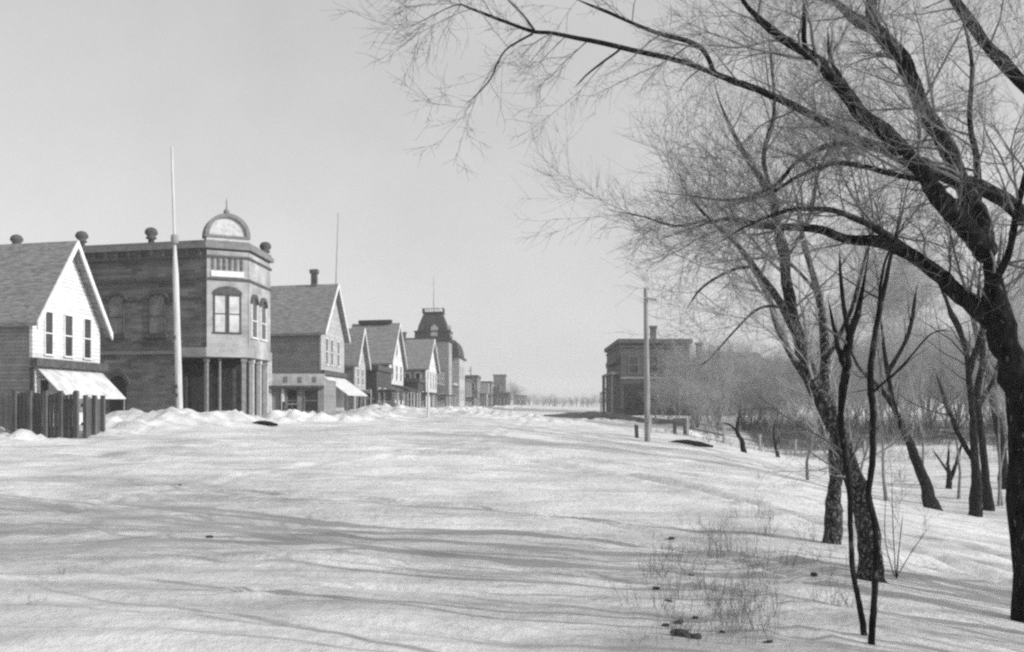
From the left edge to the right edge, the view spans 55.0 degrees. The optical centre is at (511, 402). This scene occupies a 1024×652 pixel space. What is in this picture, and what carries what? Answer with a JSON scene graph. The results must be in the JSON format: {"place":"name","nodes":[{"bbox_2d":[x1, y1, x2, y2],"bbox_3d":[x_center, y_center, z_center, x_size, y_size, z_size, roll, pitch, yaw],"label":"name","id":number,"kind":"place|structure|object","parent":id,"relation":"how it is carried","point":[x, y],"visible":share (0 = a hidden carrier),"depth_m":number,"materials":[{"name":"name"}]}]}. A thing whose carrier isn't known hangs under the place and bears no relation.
{"place":"outdoors","nodes":[
{"label":"outdoors","id":0,"kind":"place"},
{"bbox_2d":[0,403,1023,651],"bbox_3d":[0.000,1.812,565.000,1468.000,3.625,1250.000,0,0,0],"label":"snow ground","id":1,"kind":"structure","parent":0,"point":[384,527],"depth_m":14.40,"materials":[{"name":"snow"}]},
{"bbox_2d":[0,392,18,431],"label":"board fence","id":2,"kind":"object","parent":1,"relation":"on","point":[5,401],"visible":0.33,"depth_m":35.26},
{"bbox_2d":[12,391,78,438],"bbox_3d":[-16.179,0.531,34.156,2.506,1.923,0.230,0,0,10],"label":"board fence","id":3,"kind":"object","parent":1,"relation":"on","point":[32,411],"visible":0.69,"depth_m":34.12,"materials":[{"name":"wood"}]},
{"bbox_2d":[0,240,125,426],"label":"wooden house","id":4,"kind":"structure","parent":1,"relation":"on","point":[55,326],"depth_m":39.99,"materials":[{"name":"grey"}]},
{"bbox_2d":[38,378,49,394],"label":"window","id":5,"kind":"structure","parent":4,"relation":"in","point":[43,384],"depth_m":38.82,"materials":[{"name":"glass"}]},
{"bbox_2d":[43,310,54,355],"bbox_3d":[-18.446,-2.785,39.196,0.094,1.810,0.823,0,0,1],"label":"window","id":6,"kind":"structure","parent":4,"relation":"in","point":[49,317],"depth_m":39.22,"materials":[{"name":"glass"}]},
{"bbox_2d":[63,313,74,357],"bbox_3d":[-18.413,-2.785,40.866,0.094,1.810,0.883,0,0,1],"label":"window","id":7,"kind":"structure","parent":4,"relation":"in","point":[67,318],"depth_m":40.82,"materials":[{"name":"glass"}]},
{"bbox_2d":[82,317,92,359],"bbox_3d":[-18.380,-2.785,42.601,0.094,1.810,0.873,0,0,1],"label":"window","id":8,"kind":"structure","parent":4,"relation":"in","point":[87,322],"depth_m":42.66,"materials":[{"name":"glass"}]},
{"bbox_2d":[81,395,104,438],"bbox_3d":[-14.860,0.601,34.875,0.230,1.762,1.590,0,0,0],"label":"board fence","id":9,"kind":"object","parent":1,"relation":"on","point":[93,423],"visible":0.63,"depth_m":34.80,"materials":[{"name":"wood"}]},
{"bbox_2d":[10,198,273,415],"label":"brick building","id":10,"kind":"structure","parent":1,"relation":"on","point":[224,270],"depth_m":52.93,"materials":[{"name":"grey brick"}]},
{"bbox_2d":[108,296,124,334],"bbox_3d":[-21.500,-4.745,53.380,1.050,2.110,0.097,0,0,15],"label":"window","id":11,"kind":"structure","parent":10,"relation":"in","point":[115,304],"depth_m":53.42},
{"bbox_2d":[110,376,125,412],"bbox_3d":[-21.373,-0.125,53.371,1.000,2.650,0.046,0,0,15],"label":"side door","id":12,"kind":"structure","parent":10,"relation":"in","point":[119,382],"depth_m":53.34,"materials":[{"name":"black glass"}]},
{"bbox_2d":[148,295,165,333],"bbox_3d":[-19.037,-4.745,52.720,1.050,2.110,0.097,0,0,15],"label":"window","id":13,"kind":"structure","parent":10,"relation":"in","point":[157,302],"depth_m":52.76,"materials":[{"name":"glass"}]},
{"bbox_2d":[213,294,226,332],"bbox_3d":[-15.483,-4.750,52.235,0.780,2.080,0.097,0,0,-28],"label":"window","id":14,"kind":"structure","parent":10,"relation":"in","point":[220,300],"depth_m":52.27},
{"bbox_2d":[217,368,235,410],"bbox_3d":[-15.548,-0.500,53.576,1.004,2.800,0.046,0,0,-3],"label":"door","id":15,"kind":"structure","parent":10,"relation":"in","point":[228,375],"depth_m":53.55,"materials":[{"name":"wood"}]},
{"bbox_2d":[227,294,241,333],"bbox_3d":[-14.827,-4.750,52.578,0.780,2.080,0.097,0,0,-28],"label":"window","id":16,"kind":"structure","parent":10,"relation":"in","point":[234,301],"depth_m":52.61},
{"bbox_2d":[251,299,258,339],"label":"window","id":17,"kind":"structure","parent":10,"relation":"in","point":[254,308],"depth_m":54.07,"materials":[{"name":"glass"}]},
{"bbox_2d":[260,303,267,341],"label":"window","id":18,"kind":"structure","parent":10,"relation":"in","point":[263,312],"depth_m":55.89,"materials":[{"name":"glass"}]},
{"bbox_2d":[171,147,182,408],"bbox_3d":[-14.976,-5.083,43.975,0.556,12.717,0.390,0,0,-30],"label":"flagpole","id":19,"kind":"object","parent":1,"relation":"on","point":[177,339],"visible":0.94,"depth_m":43.90,"materials":[{"name":"white wood"}]},
{"bbox_2d":[269,361,335,414],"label":"shop","id":20,"kind":"structure","parent":1,"relation":"on","point":[315,393],"depth_m":62.00,"materials":[{"name":"grey"}]},
{"bbox_2d":[286,389,297,409],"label":"window","id":21,"kind":"structure","parent":20,"relation":"in","point":[291,394],"depth_m":62.02,"materials":[{"name":"grey glass"}]},
{"bbox_2d":[304,389,319,411],"bbox_3d":[-12.655,-0.150,62.011,1.020,1.440,0.097,0,0,-2],"label":"window","id":22,"kind":"structure","parent":20,"relation":"in","point":[311,396],"depth_m":62.05,"materials":[{"name":"grey glass"}]},
{"bbox_2d":[262,269,367,414],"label":"wooden house","id":23,"kind":"structure","parent":1,"relation":"on","point":[309,332],"depth_m":73.57,"materials":[{"name":"grey"}]},
{"bbox_2d":[344,328,370,410],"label":"wooden house","id":24,"kind":"structure","parent":1,"relation":"on","point":[357,363],"depth_m":86.45,"materials":[{"name":"grey"}]},
{"bbox_2d":[351,320,421,407],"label":"wooden house","id":25,"kind":"structure","parent":1,"relation":"on","point":[385,341],"depth_m":110.72,"materials":[{"name":"grey"}]},
{"bbox_2d":[366,365,408,406],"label":"wooden shop","id":26,"kind":"structure","parent":1,"relation":"on","point":[379,382],"depth_m":94.78},
{"bbox_2d":[403,378,437,407],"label":"wooden shop","id":27,"kind":"structure","parent":1,"relation":"on","point":[416,383],"depth_m":118.81},
{"bbox_2d":[402,332,439,406],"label":"wooden house","id":28,"kind":"structure","parent":1,"relation":"on","point":[422,358],"depth_m":129.16,"materials":[{"name":"grey"}]},
{"bbox_2d":[406,281,466,406],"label":"tower hotel","id":29,"kind":"structure","parent":1,"relation":"on","point":[438,329],"depth_m":165.66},
{"bbox_2d":[437,366,455,406],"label":"wooden shop","id":30,"kind":"structure","parent":1,"relation":"on","point":[441,399],"depth_m":151.07},
{"bbox_2d":[465,378,479,406],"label":"wooden shop","id":31,"kind":"structure","parent":1,"relation":"on","point":[468,393],"depth_m":207.14,"materials":[{"name":"wood"}]},
{"bbox_2d":[465,367,480,405],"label":"flat roofed building","id":32,"kind":"structure","parent":1,"relation":"on","point":[475,379],"depth_m":225.28,"materials":[{"name":"brick"}]},
{"bbox_2d":[480,383,489,406],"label":"wooden house","id":33,"kind":"structure","parent":1,"relation":"on","point":[484,390],"depth_m":235.38,"materials":[{"name":"grey"}]},
{"bbox_2d":[480,381,492,406],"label":"flat roofed building","id":34,"kind":"structure","parent":1,"relation":"on","point":[490,399],"depth_m":270.19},
{"bbox_2d":[493,374,506,391],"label":"flat roofed building","id":35,"kind":"structure","parent":1,"relation":"on","point":[499,380],"depth_m":330.54,"materials":[{"name":"brick"}]},
{"bbox_2d":[493,392,510,405],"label":"house","id":36,"kind":"structure","parent":1,"relation":"on","point":[500,399],"depth_m":290.69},
{"bbox_2d":[543,411,672,423],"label":"bare earth","id":37,"kind":"structure","parent":1,"relation":"on","point":[589,415],"depth_m":86.42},
{"bbox_2d":[639,380,665,417],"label":"bare tree","id":38,"kind":"object","parent":37,"relation":"on","point":[652,406],"visible":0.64,"depth_m":96.12,"materials":[{"name":"grey plant"}]},
{"bbox_2d":[657,377,699,422],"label":"bare tree","id":39,"kind":"object","parent":37,"relation":"on","point":[666,400],"visible":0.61,"depth_m":83.38,"materials":[{"name":"grey plant"}]},
{"bbox_2d":[602,326,692,415],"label":"dark house","id":40,"kind":"structure","parent":1,"relation":"on","point":[625,369],"depth_m":118.26,"materials":[{"name":"wood"}]},
{"bbox_2d":[628,356,638,373],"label":"window","id":41,"kind":"structure","parent":40,"relation":"in","point":[633,361],"depth_m":118.09,"materials":[{"name":"grey glass"}]},
{"bbox_2d":[625,384,643,415],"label":"carriage door","id":42,"kind":"structure","parent":40,"relation":"in","point":[634,404],"depth_m":118.06,"materials":[{"name":"black paint"}]},
{"bbox_2d":[649,356,657,373],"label":"window","id":43,"kind":"structure","parent":40,"relation":"in","point":[655,368],"depth_m":118.26,"materials":[{"name":"grey glass"}]},
{"bbox_2d":[643,288,656,441],"bbox_3d":[6.499,-1.659,46.388,0.620,7.509,0.310,0,0,0],"label":"utility pole","id":44,"kind":"object","parent":1,"relation":"on","point":[647,437],"visible":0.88,"depth_m":46.29,"materials":[{"name":"grey wood"}]},
{"bbox_2d":[650,370,678,416],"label":"bare tree","id":45,"kind":"object","parent":1,"relation":"on","point":[660,390],"visible":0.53,"depth_m":107.97,"materials":[{"name":"grey plant"}]},
{"bbox_2d":[322,0,1023,284],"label":"bare tree","id":46,"kind":"object","parent":1,"relation":"on","point":[1018,84],"visible":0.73,"depth_m":10.38,"materials":[{"name":"black plant"}]},
{"bbox_2d":[653,597,694,634],"bbox_3d":[1.336,1.825,8.229,0.444,0.383,0.246,0,0,32],"label":"dry weed","id":47,"kind":"object","parent":1,"relation":"on","point":[671,617],"visible":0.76,"depth_m":8.22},
{"bbox_2d":[673,418,686,434],"bbox_3d":[10.816,1.588,63.376,0.800,1.200,0.500,0,0,-6],"label":"feed box","id":48,"kind":"object","parent":1,"relation":"on","point":[678,423],"visible":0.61,"depth_m":63.15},
{"bbox_2d":[650,346,710,421],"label":"bare tree","id":49,"kind":"object","parent":1,"relation":"on","point":[667,368],"visible":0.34,"depth_m":89.11,"materials":[{"name":"grey plant"}]},
{"bbox_2d":[670,629,691,637],"bbox_3d":[1.411,1.936,8.199,0.193,0.105,0.169,0,0,0],"label":"earth clod","id":50,"kind":"object","parent":1,"relation":"on","point":[676,632],"visible":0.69,"depth_m":8.15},
{"bbox_2d":[656,598,719,644],"bbox_3d":[1.402,1.765,7.876,0.433,0.471,0.387,0,0,40],"label":"dry weed","id":51,"kind":"object","parent":1,"relation":"on","point":[687,621],"visible":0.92,"depth_m":7.90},
{"bbox_2d":[669,440,712,446],"bbox_3d":[8.657,1.976,48.080,2.339,0.378,0.360,0,0,6],"label":"log","id":52,"kind":"object","parent":1,"relation":"on","point":[695,443],"visible":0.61,"depth_m":47.91,"materials":[{"name":"wood"}]},
{"bbox_2d":[661,339,725,427],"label":"bare tree","id":53,"kind":"object","parent":1,"relation":"on","point":[691,416],"visible":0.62,"depth_m":73.31,"materials":[{"name":"grey plant"}]},
{"bbox_2d":[673,373,713,418],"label":"bare tree","id":54,"kind":"object","parent":1,"relation":"on","point":[689,396],"visible":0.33,"depth_m":77.91,"materials":[{"name":"grey plant"}]},
{"bbox_2d":[658,332,744,426],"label":"bare tree","id":55,"kind":"object","parent":1,"relation":"on","point":[696,425],"visible":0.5,"depth_m":76.69,"materials":[{"name":"grey plant"}]},
{"bbox_2d":[676,376,738,438],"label":"bare tree","id":56,"kind":"object","parent":1,"relation":"on","point":[725,406],"visible":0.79,"depth_m":66.54,"materials":[{"name":"grey plant"}]},
{"bbox_2d":[498,0,919,582],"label":"bare tree","id":57,"kind":"object","parent":1,"relation":"on","point":[820,396],"visible":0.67,"depth_m":11.73,"materials":[{"name":"grey plant"}]},
{"bbox_2d":[681,366,741,433],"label":"bare tree","id":58,"kind":"object","parent":1,"relation":"on","point":[703,398],"visible":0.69,"depth_m":69.77,"materials":[{"name":"grey plant"}]},
{"bbox_2d":[676,346,748,429],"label":"bare tree","id":59,"kind":"object","parent":1,"relation":"on","point":[705,382],"visible":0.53,"depth_m":72.91,"materials":[{"name":"grey plant"}]},
{"bbox_2d":[684,353,747,425],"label":"bare tree","id":60,"kind":"object","parent":1,"relation":"on","point":[715,387],"visible":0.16,"depth_m":80.31,"materials":[{"name":"grey plant"}]},
{"bbox_2d":[709,400,746,452],"bbox_3d":[11.047,1.228,50.413,2.113,3.139,0.868,0,0,0],"label":"shrub","id":61,"kind":"object","parent":1,"relation":"on","point":[740,438],"visible":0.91,"depth_m":50.37,"materials":[{"name":"black plant"}]},
{"bbox_2d":[708,364,750,419],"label":"bare tree","id":62,"kind":"object","parent":1,"relation":"on","point":[735,394],"visible":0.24,"depth_m":84.91,"materials":[{"name":"grey plant"}]},
{"bbox_2d":[690,342,775,414],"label":"long wing","id":63,"kind":"structure","parent":1,"relation":"on","point":[757,411],"depth_m":120.15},
{"bbox_2d":[714,353,774,425],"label":"bare tree","id":64,"kind":"object","parent":1,"relation":"on","point":[746,393],"visible":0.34,"depth_m":78.18,"materials":[{"name":"grey plant"}]},
{"bbox_2d":[726,361,767,418],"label":"bare tree","id":65,"kind":"object","parent":1,"relation":"on","point":[745,387],"visible":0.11,"depth_m":91.29,"materials":[{"name":"grey plant"}]},
{"bbox_2d":[717,339,785,418],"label":"bare tree","id":66,"kind":"object","parent":1,"relation":"on","point":[751,365],"visible":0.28,"depth_m":93.91,"materials":[{"name":"grey plant"}]},
{"bbox_2d":[710,330,802,429],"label":"bare tree","id":67,"kind":"object","parent":1,"relation":"on","point":[754,360],"visible":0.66,"depth_m":72.86,"materials":[{"name":"grey plant"}]},
{"bbox_2d":[650,416,865,455],"bbox_3d":[16.046,2.283,63.611,15.140,2.898,0.140,0,0,-12],"label":"rail fence","id":68,"kind":"object","parent":1,"relation":"on","point":[724,434],"visible":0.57,"depth_m":63.17,"materials":[{"name":"grey wood"}]},
{"bbox_2d":[716,364,800,437],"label":"bare tree","id":69,"kind":"object","parent":1,"relation":"on","point":[775,398],"visible":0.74,"depth_m":70.76,"materials":[{"name":"grey plant"}]},
{"bbox_2d":[737,593,780,636],"bbox_3d":[2.124,1.817,8.282,0.382,0.360,0.426,0,0,1],"label":"dry weed","id":70,"kind":"object","parent":1,"relation":"on","point":[762,623],"visible":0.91,"depth_m":8.21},
{"bbox_2d":[735,370,786,423],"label":"bare tree","id":71,"kind":"object","parent":1,"relation":"on","point":[762,389],"visible":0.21,"depth_m":78.46,"materials":[{"name":"grey plant"}]},
{"bbox_2d":[740,353,795,425],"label":"bare tree","id":72,"kind":"object","parent":1,"relation":"on","point":[765,384],"visible":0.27,"depth_m":79.06,"materials":[{"name":"grey plant"}]},
{"bbox_2d":[756,569,784,615],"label":"dry weed","id":73,"kind":"object","parent":1,"relation":"on","point":[772,596],"visible":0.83,"depth_m":9.26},
{"bbox_2d":[761,410,792,457],"bbox_3d":[15.242,1.782,56.212,2.109,2.957,1.365,0,0,31],"label":"shrub","id":74,"kind":"object","parent":1,"relation":"on","point":[775,445],"visible":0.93,"depth_m":56.14,"materials":[{"name":"black plant"}]},
{"bbox_2d":[761,345,801,420],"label":"bare tree","id":75,"kind":"object","parent":1,"relation":"on","point":[780,369],"visible":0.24,"depth_m":81.95,"materials":[{"name":"grey plant"}]},
{"bbox_2d":[769,381,815,437],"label":"bare tree","id":76,"kind":"object","parent":1,"relation":"on","point":[794,406],"visible":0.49,"depth_m":71.39,"materials":[{"name":"grey plant"}]},
{"bbox_2d":[773,379,813,434],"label":"bare tree","id":77,"kind":"object","parent":1,"relation":"on","point":[796,406],"visible":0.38,"depth_m":71.72,"materials":[{"name":"grey plant"}]},
{"bbox_2d":[598,0,1023,622],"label":"bare tree","id":78,"kind":"object","parent":1,"relation":"on","point":[970,220],"visible":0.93,"depth_m":10.28,"materials":[{"name":"black plant"}]},
{"bbox_2d":[655,72,972,544],"bbox_3d":[4.284,-1.620,15.109,4.724,7.727,5.445,0,0,0],"label":"bare tree","id":79,"kind":"object","parent":1,"relation":"on","point":[834,484],"visible":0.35,"depth_m":14.80,"materials":[{"name":"black plant"}]},
{"bbox_2d":[665,424,1007,462],"bbox_3d":[20.096,2.498,63.016,20.156,2.670,10.612,0,0,0],"label":"riverbank brush","id":80,"kind":"object","parent":1,"relation":"on","point":[824,456],"visible":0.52,"depth_m":61.70,"materials":[{"name":"plant"}]},
{"bbox_2d":[726,216,952,471],"bbox_3d":[12.676,-1.854,38.928,8.847,10.160,4.982,0,0,14],"label":"slender tree","id":81,"kind":"object","parent":1,"relation":"on","point":[868,445],"visible":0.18,"depth_m":38.16,"materials":[{"name":"grey plant"}]},
{"bbox_2d":[804,350,882,421],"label":"bare tree","id":82,"kind":"object","parent":1,"relation":"on","point":[855,386],"visible":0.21,"depth_m":70.05,"materials":[{"name":"grey plant"}]},
{"bbox_2d":[824,572,865,607],"bbox_3d":[3.260,1.869,9.710,0.477,0.448,0.264,0,0,-42],"label":"dry weed","id":83,"kind":"object","parent":1,"relation":"on","point":[841,592],"visible":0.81,"depth_m":9.68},
{"bbox_2d":[775,258,947,480],"bbox_3d":[10.744,-1.059,31.515,4.478,7.583,5.267,0,0,-38],"label":"slender tree","id":84,"kind":"object","parent":1,"relation":"on","point":[849,398],"visible":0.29,"depth_m":31.32,"materials":[{"name":"grey plant"}]},
{"bbox_2d":[733,410,1007,451],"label":"riverbank brush","id":85,"kind":"object","parent":1,"relation":"on","point":[933,426],"visible":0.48,"depth_m":70.97,"materials":[{"name":"grey plant"}]},
{"bbox_2d":[718,147,1023,644],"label":"sapling","id":86,"kind":"object","parent":1,"relation":"on","point":[844,359],"visible":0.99,"depth_m":7.98,"materials":[{"name":"black plant"}]},
{"bbox_2d":[801,251,942,510],"bbox_3d":[11.093,-0.817,31.014,3.440,8.554,4.602,0,0,-28],"label":"bare tree","id":87,"kind":"object","parent":1,"relation":"on","point":[917,464],"visible":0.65,"depth_m":29.84,"materials":[{"name":"black plant"}]},
{"bbox_2d":[797,193,947,500],"bbox_3d":[11.323,-1.852,30.828,4.729,9.872,4.177,0,0,0],"label":"slender tree","id":88,"kind":"object","parent":1,"relation":"on","point":[892,301],"visible":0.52,"depth_m":30.61,"materials":[{"name":"grey plant"}]},
{"bbox_2d":[833,332,913,432],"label":"bare tree","id":89,"kind":"object","parent":1,"relation":"on","point":[861,355],"visible":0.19,"depth_m":71.85,"materials":[{"name":"grey plant"}]},
{"bbox_2d":[826,450,945,578],"bbox_3d":[4.629,1.404,12.285,1.262,1.739,1.267,0,0,-19],"label":"shrub","id":90,"kind":"object","parent":1,"relation":"on","point":[896,571],"visible":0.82,"depth_m":12.16,"materials":[{"name":"grey plant"}]},
{"bbox_2d":[848,369,923,430],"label":"bare tree","id":91,"kind":"object","parent":1,"relation":"on","point":[898,401],"visible":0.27,"depth_m":72.36,"materials":[{"name":"grey plant"}]},
{"bbox_2d":[851,339,920,422],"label":"bare tree","id":92,"kind":"object","parent":1,"relation":"on","point":[882,367],"visible":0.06,"depth_m":82.28,"materials":[{"name":"grey plant"}]},
{"bbox_2d":[848,334,935,424],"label":"bare tree","id":93,"kind":"object","parent":1,"relation":"on","point":[875,371],"visible":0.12,"depth_m":77.46,"materials":[{"name":"grey plant"}]},
{"bbox_2d":[867,351,934,426],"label":"bare tree","id":94,"kind":"object","parent":1,"relation":"on","point":[908,381],"visible":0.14,"depth_m":77.59,"materials":[{"name":"grey plant"}]},
{"bbox_2d":[875,355,939,417],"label":"bare tree","id":95,"kind":"object","parent":1,"relation":"on","point":[913,385],"visible":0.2,"depth_m":78.68,"materials":[{"name":"grey plant"}]},
{"bbox_2d":[843,201,979,484],"bbox_3d":[17.150,-2.290,41.592,6.298,11.797,8.282,0,0,0],"label":"slender tree","id":96,"kind":"object","parent":1,"relation":"on","point":[919,382],"visible":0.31,"depth_m":42.33,"materials":[{"name":"grey plant"}]},
{"bbox_2d":[884,355,965,428],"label":"bare tree","id":97,"kind":"object","parent":1,"relation":"on","point":[908,399],"visible":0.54,"depth_m":70.76,"materials":[{"name":"grey plant"}]},
{"bbox_2d":[872,208,990,498],"bbox_3d":[15.980,-2.110,36.741,5.900,11.410,6.598,0,0,0],"label":"slender tree","id":98,"kind":"object","parent":1,"relation":"on","point":[956,440],"visible":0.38,"depth_m":36.04,"materials":[{"name":"grey plant"}]},
{"bbox_2d":[890,321,973,425],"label":"bare tree","id":99,"kind":"object","parent":1,"relation":"on","point":[930,366],"visible":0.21,"depth_m":76.69,"materials":[{"name":"grey plant"}]},
{"bbox_2d":[908,365,967,425],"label":"bare tree","id":100,"kind":"object","parent":1,"relation":"on","point":[936,402],"visible":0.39,"depth_m":75.48,"materials":[{"name":"grey plant"}]},
{"bbox_2d":[910,313,989,426],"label":"bare tree","id":101,"kind":"object","parent":1,"relation":"on","point":[914,332],"visible":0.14,"depth_m":75.57,"materials":[{"name":"grey plant"}]},
{"bbox_2d":[932,429,968,488],"bbox_3d":[17.927,2.186,39.775,1.860,2.776,0.573,0,0,-12],"label":"shrub","id":102,"kind":"object","parent":1,"relation":"on","point":[950,474],"visible":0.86,"depth_m":39.50,"materials":[{"name":"black plant"}]},
{"bbox_2d":[893,203,1022,516],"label":"bare tree","id":103,"kind":"object","parent":1,"relation":"on","point":[975,496],"visible":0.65,"depth_m":30.16,"materials":[{"name":"black plant"}]},
{"bbox_2d":[919,326,999,410],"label":"bare tree","id":104,"kind":"object","parent":1,"relation":"on","point":[956,368],"visible":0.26,"depth_m":73.35,"materials":[{"name":"grey plant"}]},
{"bbox_2d":[931,337,1000,427],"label":"bare tree","id":105,"kind":"object","parent":1,"relation":"on","point":[988,414],"visible":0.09,"depth_m":75.66,"materials":[{"name":"grey plant"}]},
{"bbox_2d":[925,267,1007,489],"bbox_3d":[18.435,-1.107,39.520,3.341,9.625,4.144,0,0,29],"label":"bare tree","id":106,"kind":"object","parent":1,"relation":"on","point":[1004,471],"visible":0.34,"depth_m":40.39,"materials":[{"name":"black plant"}]},
{"bbox_2d":[930,201,1023,505],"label":"slender tree","id":107,"kind":"object","parent":1,"relation":"on","point":[1000,502],"visible":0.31,"depth_m":34.28,"materials":[{"name":"grey plant"}]},
{"bbox_2d":[936,237,1023,403],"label":"slender tree","id":108,"kind":"object","parent":1,"relation":"on","point":[980,294],"visible":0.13,"depth_m":45.14,"materials":[{"name":"grey plant"}]},
{"bbox_2d":[953,126,1023,418],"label":"slender tree","id":109,"kind":"object","parent":1,"relation":"on","point":[1015,301],"visible":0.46,"depth_m":29.92,"materials":[{"name":"grey plant"}]},
{"bbox_2d":[970,258,1022,510],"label":"bare tree","id":110,"kind":"object","parent":1,"relation":"on","point":[988,504],"visible":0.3,"depth_m":31.70,"materials":[{"name":"black plant"}]},
{"bbox_2d":[0,0,1023,403],"label":"sky","id":111,"kind":"structure","parent":0,"point":[270,108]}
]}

